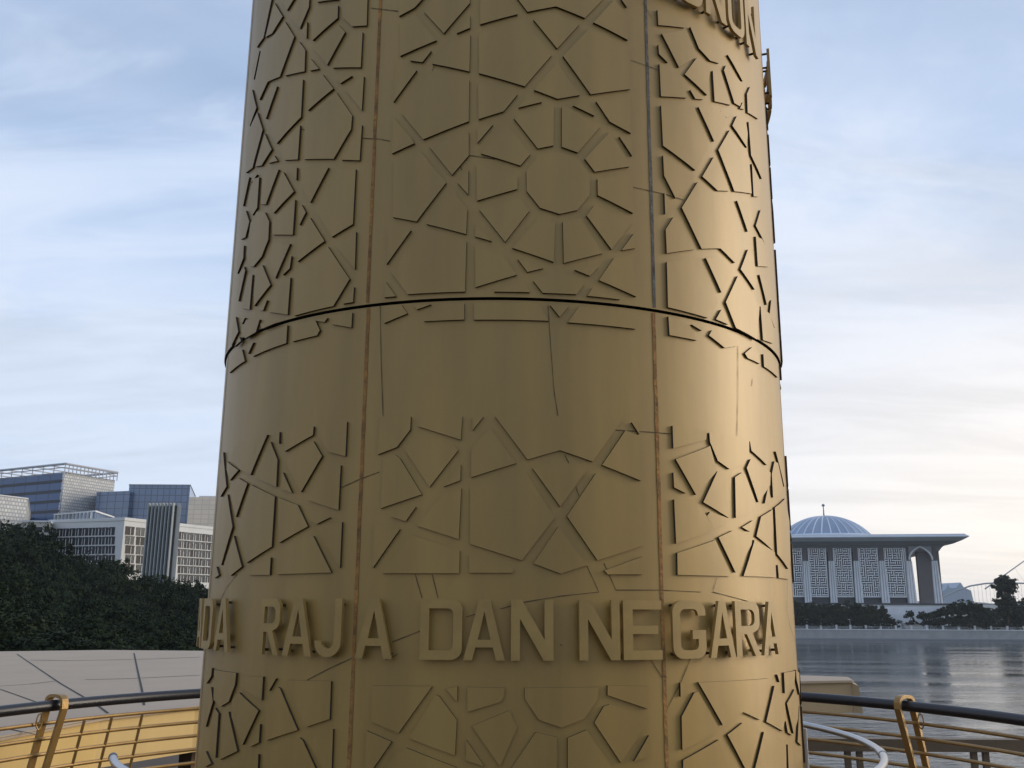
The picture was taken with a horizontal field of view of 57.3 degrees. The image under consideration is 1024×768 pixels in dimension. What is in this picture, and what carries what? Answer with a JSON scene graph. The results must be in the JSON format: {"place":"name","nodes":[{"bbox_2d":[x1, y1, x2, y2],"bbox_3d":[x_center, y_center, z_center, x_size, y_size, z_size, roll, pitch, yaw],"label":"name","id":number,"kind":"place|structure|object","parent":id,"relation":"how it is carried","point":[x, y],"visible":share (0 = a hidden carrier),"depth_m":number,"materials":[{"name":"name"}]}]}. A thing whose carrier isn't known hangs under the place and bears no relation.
{"place":"outdoors","nodes":[
{"label":"outdoors","id":0,"kind":"place"},
{"bbox_2d":[0,0,1023,603],"label":"sky","id":1,"kind":"structure","parent":0,"point":[895,131],"materials":[{"name":"blue"}]},
{"bbox_2d":[797,628,996,629],"bbox_3d":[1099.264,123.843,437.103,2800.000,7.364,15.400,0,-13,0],"label":"promenade","id":2,"kind":"structure","parent":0,"point":[941,629],"depth_m":442.33,"materials":[{"name":"grey concrete"}]},
{"bbox_2d":[794,600,813,622],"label":"shore tree","id":3,"kind":"object","parent":2,"relation":"on","point":[800,610],"visible":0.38,"depth_m":437.48,"materials":[{"name":"green plant"}]},
{"bbox_2d":[794,612,815,628],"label":"shore tree","id":4,"kind":"object","parent":2,"relation":"on","point":[800,616],"visible":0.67,"depth_m":433.19,"materials":[{"name":"green plant"}]},
{"bbox_2d":[801,612,818,626],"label":"shore tree","id":5,"kind":"object","parent":2,"relation":"on","point":[808,618],"visible":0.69,"depth_m":434.91,"materials":[{"name":"green plant"}]},
{"bbox_2d":[796,602,826,621],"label":"shore tree","id":6,"kind":"object","parent":2,"relation":"on","point":[808,610],"visible":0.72,"depth_m":436.97,"materials":[{"name":"green plant"}]},
{"bbox_2d":[807,611,826,628],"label":"shore tree","id":7,"kind":"object","parent":2,"relation":"on","point":[823,617],"visible":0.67,"depth_m":435.30,"materials":[{"name":"green plant"}]},
{"bbox_2d":[813,602,835,618],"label":"shore tree","id":8,"kind":"object","parent":2,"relation":"on","point":[827,610],"visible":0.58,"depth_m":438.11,"materials":[{"name":"green plant"}]},
{"bbox_2d":[816,603,845,628],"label":"shore tree","id":9,"kind":"object","parent":2,"relation":"on","point":[831,612],"visible":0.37,"depth_m":437.45,"materials":[{"name":"green plant"}]},
{"bbox_2d":[823,614,845,628],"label":"shore tree","id":10,"kind":"object","parent":2,"relation":"on","point":[831,618],"visible":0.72,"depth_m":434.87,"materials":[{"name":"green plant"}]},
{"bbox_2d":[825,613,849,624],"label":"shore tree","id":11,"kind":"object","parent":2,"relation":"on","point":[836,619],"visible":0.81,"depth_m":434.36,"materials":[{"name":"green plant"}]},
{"bbox_2d":[827,605,858,624],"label":"shore tree","id":12,"kind":"object","parent":2,"relation":"on","point":[842,611],"visible":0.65,"depth_m":438.23,"materials":[{"name":"green plant"}]},
{"bbox_2d":[835,613,857,625],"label":"shore tree","id":13,"kind":"object","parent":2,"relation":"on","point":[842,620],"visible":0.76,"depth_m":434.25,"materials":[{"name":"green plant"}]},
{"bbox_2d":[839,600,863,624],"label":"shore tree","id":14,"kind":"object","parent":2,"relation":"on","point":[846,603],"visible":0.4,"depth_m":441.83,"materials":[{"name":"green plant"}]},
{"bbox_2d":[847,616,867,628],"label":"shore tree","id":15,"kind":"object","parent":2,"relation":"on","point":[858,621],"visible":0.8,"depth_m":434.05,"materials":[{"name":"green plant"}]},
{"bbox_2d":[849,605,876,616],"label":"shore tree","id":16,"kind":"object","parent":2,"relation":"on","point":[858,613],"visible":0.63,"depth_m":438.00,"materials":[{"name":"green plant"}]},
{"bbox_2d":[856,612,877,628],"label":"shore tree","id":17,"kind":"object","parent":2,"relation":"on","point":[863,617],"visible":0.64,"depth_m":433.51,"materials":[{"name":"green plant"}]},
{"bbox_2d":[862,612,889,624],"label":"shore tree","id":18,"kind":"object","parent":2,"relation":"on","point":[871,618],"visible":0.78,"depth_m":432.49,"materials":[{"name":"green plant"}]},
{"bbox_2d":[865,610,890,623],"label":"shore tree","id":19,"kind":"object","parent":2,"relation":"on","point":[880,614],"visible":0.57,"depth_m":433.99,"materials":[{"name":"green plant"}]},
{"bbox_2d":[875,605,887,612],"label":"shore tree","id":20,"kind":"object","parent":2,"relation":"on","point":[882,608],"visible":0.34,"depth_m":440.99,"materials":[{"name":"green plant"}]},
{"bbox_2d":[875,617,895,628],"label":"shore tree","id":21,"kind":"object","parent":2,"relation":"on","point":[888,620],"visible":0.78,"depth_m":432.62,"materials":[{"name":"green plant"}]},
{"bbox_2d":[884,620,902,627],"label":"shore tree","id":22,"kind":"object","parent":2,"relation":"on","point":[893,623],"visible":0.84,"depth_m":433.72,"materials":[{"name":"green plant"}]},
{"bbox_2d":[878,607,937,628],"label":"retaining wall","id":23,"kind":"structure","parent":2,"relation":"on","point":[897,613],"depth_m":449.01,"materials":[{"name":"concrete"}]},
{"bbox_2d":[795,626,1022,628],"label":"promenade railing","id":24,"kind":"object","parent":2,"relation":"on","point":[875,626],"visible":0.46,"depth_m":430.38,"materials":[{"name":"grey metal"}]},
{"bbox_2d":[795,629,1023,639],"bbox_3d":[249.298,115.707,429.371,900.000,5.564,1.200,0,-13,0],"label":"promenade wall","id":25,"kind":"structure","parent":2,"relation":"attached to","point":[900,634],"depth_m":429.38,"materials":[{"name":"concrete"}]},
{"bbox_2d":[903,610,917,624],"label":"shore tree","id":26,"kind":"object","parent":2,"relation":"on","point":[910,614],"visible":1,"depth_m":436.42,"materials":[{"name":"green plant"}]},
{"bbox_2d":[916,611,929,626],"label":"shore tree","id":27,"kind":"object","parent":2,"relation":"on","point":[921,615],"visible":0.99,"depth_m":436.05,"materials":[{"name":"green plant"}]},
{"bbox_2d":[920,613,935,625],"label":"shore tree","id":28,"kind":"object","parent":2,"relation":"on","point":[931,616],"visible":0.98,"depth_m":435.75,"materials":[{"name":"green plant"}]},
{"bbox_2d":[930,617,946,628],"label":"shore tree","id":29,"kind":"object","parent":2,"relation":"on","point":[938,622],"visible":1,"depth_m":432.59,"materials":[{"name":"green plant"}]},
{"bbox_2d":[934,608,948,624],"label":"shore tree","id":30,"kind":"object","parent":2,"relation":"on","point":[940,610],"visible":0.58,"depth_m":440.58,"materials":[{"name":"green plant"}]},
{"bbox_2d":[942,617,965,627],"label":"shore tree","id":31,"kind":"object","parent":2,"relation":"on","point":[950,624],"visible":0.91,"depth_m":432.82,"materials":[{"name":"green plant"}]},
{"bbox_2d":[944,604,967,629],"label":"shore tree","id":32,"kind":"object","parent":2,"relation":"on","point":[957,610],"visible":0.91,"depth_m":436.27,"materials":[{"name":"green plant"}]},
{"bbox_2d":[957,617,981,629],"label":"shore tree","id":33,"kind":"object","parent":2,"relation":"on","point":[972,621],"visible":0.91,"depth_m":432.93,"materials":[{"name":"green plant"}]},
{"bbox_2d":[948,599,991,629],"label":"shore tree","id":34,"kind":"object","parent":2,"relation":"on","point":[971,605],"visible":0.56,"depth_m":439.78,"materials":[{"name":"green plant"}]},
{"bbox_2d":[967,604,988,629],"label":"shore tree","id":35,"kind":"object","parent":2,"relation":"on","point":[974,610],"visible":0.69,"depth_m":438.21,"materials":[{"name":"green plant"}]},
{"bbox_2d":[974,614,995,629],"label":"shore tree","id":36,"kind":"object","parent":2,"relation":"on","point":[986,617],"visible":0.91,"depth_m":431.81,"materials":[{"name":"green plant"}]},
{"bbox_2d":[979,610,1004,629],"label":"shore tree","id":37,"kind":"object","parent":2,"relation":"on","point":[999,617],"visible":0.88,"depth_m":432.26,"materials":[{"name":"green plant"}]},
{"bbox_2d":[990,574,1020,629],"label":"tall tree","id":38,"kind":"object","parent":2,"relation":"on","point":[1004,587],"visible":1,"depth_m":435.27,"materials":[{"name":"green plant"}]},
{"bbox_2d":[1003,615,1022,629],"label":"shore tree","id":39,"kind":"object","parent":2,"relation":"on","point":[1013,617],"visible":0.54,"depth_m":436.93,"materials":[{"name":"green plant"}]},
{"bbox_2d":[1003,605,1023,629],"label":"shore tree","id":40,"kind":"object","parent":2,"relation":"on","point":[1022,614],"visible":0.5,"depth_m":437.48,"materials":[{"name":"green plant"}]},
{"bbox_2d":[796,639,1023,767],"bbox_3d":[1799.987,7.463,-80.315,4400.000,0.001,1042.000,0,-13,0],"label":"lake water","id":41,"kind":"structure","parent":0,"point":[985,674],"depth_m":193.66,"materials":[{"name":"grey liquid"}]},
{"bbox_2d":[833,614,1021,629],"bbox_3d":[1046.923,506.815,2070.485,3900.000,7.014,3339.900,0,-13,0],"label":"shore","id":42,"kind":"structure","parent":0,"point":[940,628],"depth_m":482.96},
{"bbox_2d":[790,504,968,625],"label":"domed mosque","id":43,"kind":"structure","parent":42,"relation":"on","point":[839,560],"depth_m":501.27,"materials":[{"name":"concrete"}]},
{"bbox_2d":[914,601,997,608],"bbox_3d":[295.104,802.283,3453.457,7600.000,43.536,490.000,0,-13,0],"label":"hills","id":44,"kind":"structure","parent":0,"point":[990,606],"depth_m":3306.53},
{"bbox_2d":[942,583,973,602],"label":"peaked hall","id":45,"kind":"structure","parent":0,"point":[947,588],"depth_m":878.94,"materials":[{"name":"grey"}]},
{"bbox_2d":[943,561,1023,604],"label":"cable bridge","id":46,"kind":"structure","parent":0,"point":[981,584],"depth_m":683.99,"materials":[{"name":"grey metal"}]},
{"bbox_3d":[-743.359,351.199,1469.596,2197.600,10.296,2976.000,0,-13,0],"label":"wooded bank","id":47,"kind":"structure","parent":0,"visible":0},
{"bbox_2d":[0,588,24,611],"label":"grove tree","id":48,"kind":"object","parent":47,"relation":"on","point":[8,600],"visible":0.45,"depth_m":99.07,"materials":[{"name":"green plant"}]},
{"bbox_2d":[0,495,30,529],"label":"clad office block","id":49,"kind":"structure","parent":47,"relation":"on","point":[15,510],"depth_m":323.94,"materials":[{"name":"white metal"}]},
{"bbox_2d":[0,519,40,539],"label":"grove tree","id":50,"kind":"object","parent":47,"relation":"on","point":[31,524],"visible":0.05,"depth_m":190.74,"materials":[{"name":"green plant"}]},
{"bbox_2d":[0,519,57,551],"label":"grove tree","id":51,"kind":"object","parent":47,"relation":"on","point":[16,531],"visible":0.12,"depth_m":182.67,"materials":[{"name":"green plant"}]},
{"bbox_2d":[0,533,58,577],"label":"grove tree","id":52,"kind":"object","parent":47,"relation":"on","point":[30,556],"visible":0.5,"depth_m":157.12,"materials":[{"name":"green plant"}]},
{"bbox_2d":[0,610,67,650],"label":"grove tree","id":53,"kind":"object","parent":47,"relation":"on","point":[5,631],"visible":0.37,"depth_m":81.61,"materials":[{"name":"green plant"}]},
{"bbox_2d":[22,520,52,540],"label":"cream building","id":54,"kind":"structure","parent":47,"relation":"on","point":[39,526],"depth_m":297.32,"materials":[{"name":"white concrete"}]},
{"bbox_2d":[15,526,74,560],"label":"grove tree","id":55,"kind":"object","parent":47,"relation":"on","point":[57,546],"visible":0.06,"depth_m":178.97,"materials":[{"name":"green plant"}]},
{"bbox_2d":[0,463,118,519],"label":"glass office block","id":56,"kind":"structure","parent":47,"relation":"on","point":[49,495],"depth_m":408.80,"materials":[{"name":"black"}]},
{"bbox_2d":[0,626,126,650],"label":"grove tree","id":57,"kind":"object","parent":47,"relation":"on","point":[65,642],"visible":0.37,"depth_m":77.41,"materials":[{"name":"green plant"}]},
{"bbox_2d":[55,549,114,582],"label":"grove tree","id":58,"kind":"object","parent":47,"relation":"on","point":[79,563],"visible":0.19,"depth_m":178.93,"materials":[{"name":"green plant"}]},
{"bbox_2d":[80,565,132,595],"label":"grove tree","id":59,"kind":"object","parent":47,"relation":"on","point":[109,579],"visible":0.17,"depth_m":166.04,"materials":[{"name":"green plant"}]},
{"bbox_2d":[83,554,133,583],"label":"grove tree","id":60,"kind":"object","parent":47,"relation":"on","point":[118,567],"visible":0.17,"depth_m":182.04,"materials":[{"name":"green plant"}]},
{"bbox_2d":[73,635,158,649],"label":"grove tree","id":61,"kind":"object","parent":47,"relation":"on","point":[147,646],"visible":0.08,"depth_m":80.11,"materials":[{"name":"green plant"}]},
{"bbox_2d":[91,578,152,607],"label":"grove tree","id":62,"kind":"object","parent":47,"relation":"on","point":[111,594],"visible":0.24,"depth_m":158.34,"materials":[{"name":"green plant"}]},
{"bbox_2d":[115,565,140,579],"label":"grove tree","id":63,"kind":"object","parent":47,"relation":"on","point":[137,572],"visible":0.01,"depth_m":191.24,"materials":[{"name":"green plant"}]},
{"bbox_2d":[51,510,212,588],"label":"white office","id":64,"kind":"structure","parent":47,"relation":"on","point":[107,535],"depth_m":303.66,"materials":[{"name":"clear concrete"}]},
{"bbox_2d":[63,528,68,535],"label":"window","id":65,"kind":"structure","parent":64,"relation":"in","point":[65,530],"depth_m":304.96,"materials":[{"name":"grey glass"}]},
{"bbox_2d":[69,528,75,535],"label":"window","id":66,"kind":"structure","parent":64,"relation":"in","point":[72,530],"depth_m":304.03,"materials":[{"name":"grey glass"}]},
{"bbox_2d":[82,537,88,544],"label":"window","id":67,"kind":"structure","parent":64,"relation":"in","point":[85,539],"depth_m":301.41,"materials":[{"name":"grey glass"}]},
{"bbox_2d":[82,546,88,553],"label":"window","id":68,"kind":"structure","parent":64,"relation":"in","point":[85,548],"depth_m":300.60,"materials":[{"name":"grey glass"}]},
{"bbox_2d":[89,537,94,544],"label":"window","id":69,"kind":"structure","parent":64,"relation":"in","point":[91,539],"depth_m":300.45,"materials":[{"name":"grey glass"}]},
{"bbox_2d":[95,527,101,535],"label":"window","id":70,"kind":"structure","parent":64,"relation":"in","point":[98,530],"depth_m":300.30,"materials":[{"name":"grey glass"}]},
{"bbox_2d":[95,537,101,544],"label":"window","id":71,"kind":"structure","parent":64,"relation":"in","point":[98,539],"depth_m":299.50,"materials":[{"name":"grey glass"}]},
{"bbox_2d":[95,546,101,553],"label":"window","id":72,"kind":"structure","parent":64,"relation":"in","point":[98,548],"depth_m":298.73,"materials":[{"name":"grey glass"}]},
{"bbox_2d":[102,527,107,534],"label":"window","id":73,"kind":"structure","parent":64,"relation":"in","point":[104,529],"depth_m":299.42,"materials":[{"name":"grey glass"}]},
{"bbox_2d":[102,536,107,544],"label":"window","id":74,"kind":"structure","parent":64,"relation":"in","point":[104,539],"depth_m":298.55,"materials":[{"name":"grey glass"}]},
{"bbox_2d":[102,546,107,553],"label":"window","id":75,"kind":"structure","parent":64,"relation":"in","point":[104,548],"depth_m":297.82,"materials":[{"name":"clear glass"}]},
{"bbox_2d":[108,527,114,534],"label":"window","id":76,"kind":"structure","parent":64,"relation":"in","point":[111,529],"depth_m":298.48,"materials":[{"name":"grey glass"}]},
{"bbox_2d":[108,536,114,543],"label":"window","id":77,"kind":"structure","parent":64,"relation":"in","point":[111,538],"depth_m":297.68,"materials":[{"name":"clear glass"}]},
{"bbox_2d":[108,546,114,553],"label":"window","id":78,"kind":"structure","parent":64,"relation":"in","point":[111,548],"depth_m":296.80,"materials":[{"name":"clear glass"}]},
{"bbox_2d":[125,526,134,534],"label":"window","id":79,"kind":"structure","parent":64,"relation":"in","point":[129,530],"depth_m":299.06,"materials":[{"name":"grey glass"}]},
{"bbox_2d":[125,536,134,544],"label":"window","id":80,"kind":"structure","parent":64,"relation":"in","point":[129,539],"depth_m":298.84,"materials":[{"name":"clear glass"}]},
{"bbox_2d":[125,545,134,553],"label":"window","id":81,"kind":"structure","parent":64,"relation":"in","point":[129,549],"depth_m":298.40,"materials":[{"name":"grey glass"}]},
{"bbox_2d":[125,554,134,562],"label":"window","id":82,"kind":"structure","parent":64,"relation":"in","point":[130,557],"depth_m":298.73,"materials":[{"name":"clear glass"}]},
{"bbox_2d":[136,555,142,563],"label":"window","id":83,"kind":"structure","parent":64,"relation":"in","point":[139,558],"depth_m":301.77,"materials":[{"name":"grey glass"}]},
{"bbox_2d":[136,546,143,554],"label":"window","id":84,"kind":"structure","parent":64,"relation":"in","point":[139,549],"depth_m":302.22,"materials":[{"name":"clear glass"}]},
{"bbox_2d":[136,527,144,535],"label":"window","id":85,"kind":"structure","parent":64,"relation":"in","point":[139,531],"depth_m":302.88,"materials":[{"name":"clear glass"}]},
{"bbox_2d":[136,537,144,544],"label":"window","id":86,"kind":"structure","parent":64,"relation":"in","point":[139,540],"depth_m":302.73,"materials":[{"name":"grey glass"}]},
{"bbox_2d":[119,629,169,649],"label":"grove tree","id":87,"kind":"object","parent":47,"relation":"on","point":[140,640],"visible":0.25,"depth_m":102.17,"materials":[{"name":"green plant"}]},
{"bbox_2d":[127,571,161,586],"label":"grove tree","id":88,"kind":"object","parent":47,"relation":"on","point":[144,577],"visible":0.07,"depth_m":184.66,"materials":[{"name":"green plant"}]},
{"bbox_2d":[95,484,195,523],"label":"glass tower block","id":89,"kind":"structure","parent":47,"relation":"on","point":[134,500],"depth_m":404.18,"materials":[{"name":"blue glass"}]},
{"bbox_2d":[139,574,173,592],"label":"grove tree","id":90,"kind":"object","parent":47,"relation":"on","point":[163,578],"visible":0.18,"depth_m":181.23,"materials":[{"name":"green plant"}]},
{"bbox_2d":[141,503,180,581],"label":"finned tower","id":91,"kind":"structure","parent":47,"relation":"on","point":[161,540],"depth_m":285.09,"materials":[{"name":"black"}]},
{"bbox_2d":[151,620,196,648],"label":"grove tree","id":92,"kind":"object","parent":47,"relation":"on","point":[176,632],"visible":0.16,"depth_m":111.51,"materials":[{"name":"green plant"}]},
{"bbox_2d":[151,577,200,601],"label":"grove tree","id":93,"kind":"object","parent":47,"relation":"on","point":[182,589],"visible":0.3,"depth_m":178.73,"materials":[{"name":"green plant"}]},
{"bbox_2d":[157,609,197,645],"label":"grove tree","id":94,"kind":"object","parent":47,"relation":"on","point":[191,620],"visible":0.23,"depth_m":127.78,"materials":[{"name":"green plant"}]},
{"bbox_2d":[158,630,203,650],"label":"grove tree","id":95,"kind":"object","parent":47,"relation":"on","point":[182,644],"visible":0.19,"depth_m":105.80,"materials":[{"name":"green plant"}]},
{"bbox_2d":[171,595,201,616],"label":"grove tree","id":96,"kind":"object","parent":47,"relation":"on","point":[192,602],"visible":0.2,"depth_m":162.36,"materials":[{"name":"green plant"}]},
{"bbox_2d":[184,605,198,621],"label":"grove tree","id":97,"kind":"object","parent":47,"relation":"on","point":[194,610],"visible":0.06,"depth_m":155.63,"materials":[{"name":"green plant"}]},
{"bbox_2d":[178,585,207,601],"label":"grove tree","id":98,"kind":"object","parent":47,"relation":"on","point":[204,594],"visible":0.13,"depth_m":174.85,"materials":[{"name":"green plant"}]},
{"bbox_2d":[187,496,215,526],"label":"beige office","id":99,"kind":"structure","parent":47,"relation":"on","point":[201,509],"depth_m":378.15,"materials":[{"name":"beige concrete"}]},
{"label":"lower walkway","id":100,"kind":"structure","parent":0,"visible":0},
{"bbox_2d":[808,737,1023,767],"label":"walkway barrier","id":101,"kind":"object","parent":100,"relation":"on","point":[1017,745],"visible":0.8,"depth_m":17.34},
{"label":"mound","id":102,"kind":"structure","parent":0,"visible":0},
{"bbox_2d":[102,754,178,767],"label":"terrace","id":103,"kind":"structure","parent":102,"relation":"on","point":[172,759],"depth_m":24.05,"materials":[{"name":"grey concrete"}]},
{"bbox_2d":[0,650,862,767],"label":"curved canopy","id":104,"kind":"object","parent":103,"relation":"on","point":[30,676],"visible":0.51,"depth_m":12.17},
{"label":"viewing deck","id":105,"kind":"structure","parent":102,"relation":"on","visible":0},
{"bbox_2d":[108,721,887,767],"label":"steel guard rail","id":106,"kind":"object","parent":105,"relation":"on","point":[115,762],"visible":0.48,"depth_m":4.88,"materials":[{"name":"grey metal"}]},
{"bbox_2d":[195,0,805,767],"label":"monument","id":107,"kind":"object","parent":105,"relation":"on","point":[503,476],"visible":1,"depth_m":3.95,"materials":[{"name":"gold metal"}]},
{"bbox_2d":[0,688,1023,767],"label":"curved railing","id":108,"kind":"object","parent":105,"relation":"on","point":[62,704],"visible":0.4,"depth_m":6.70,"materials":[{"name":"gold metal"}]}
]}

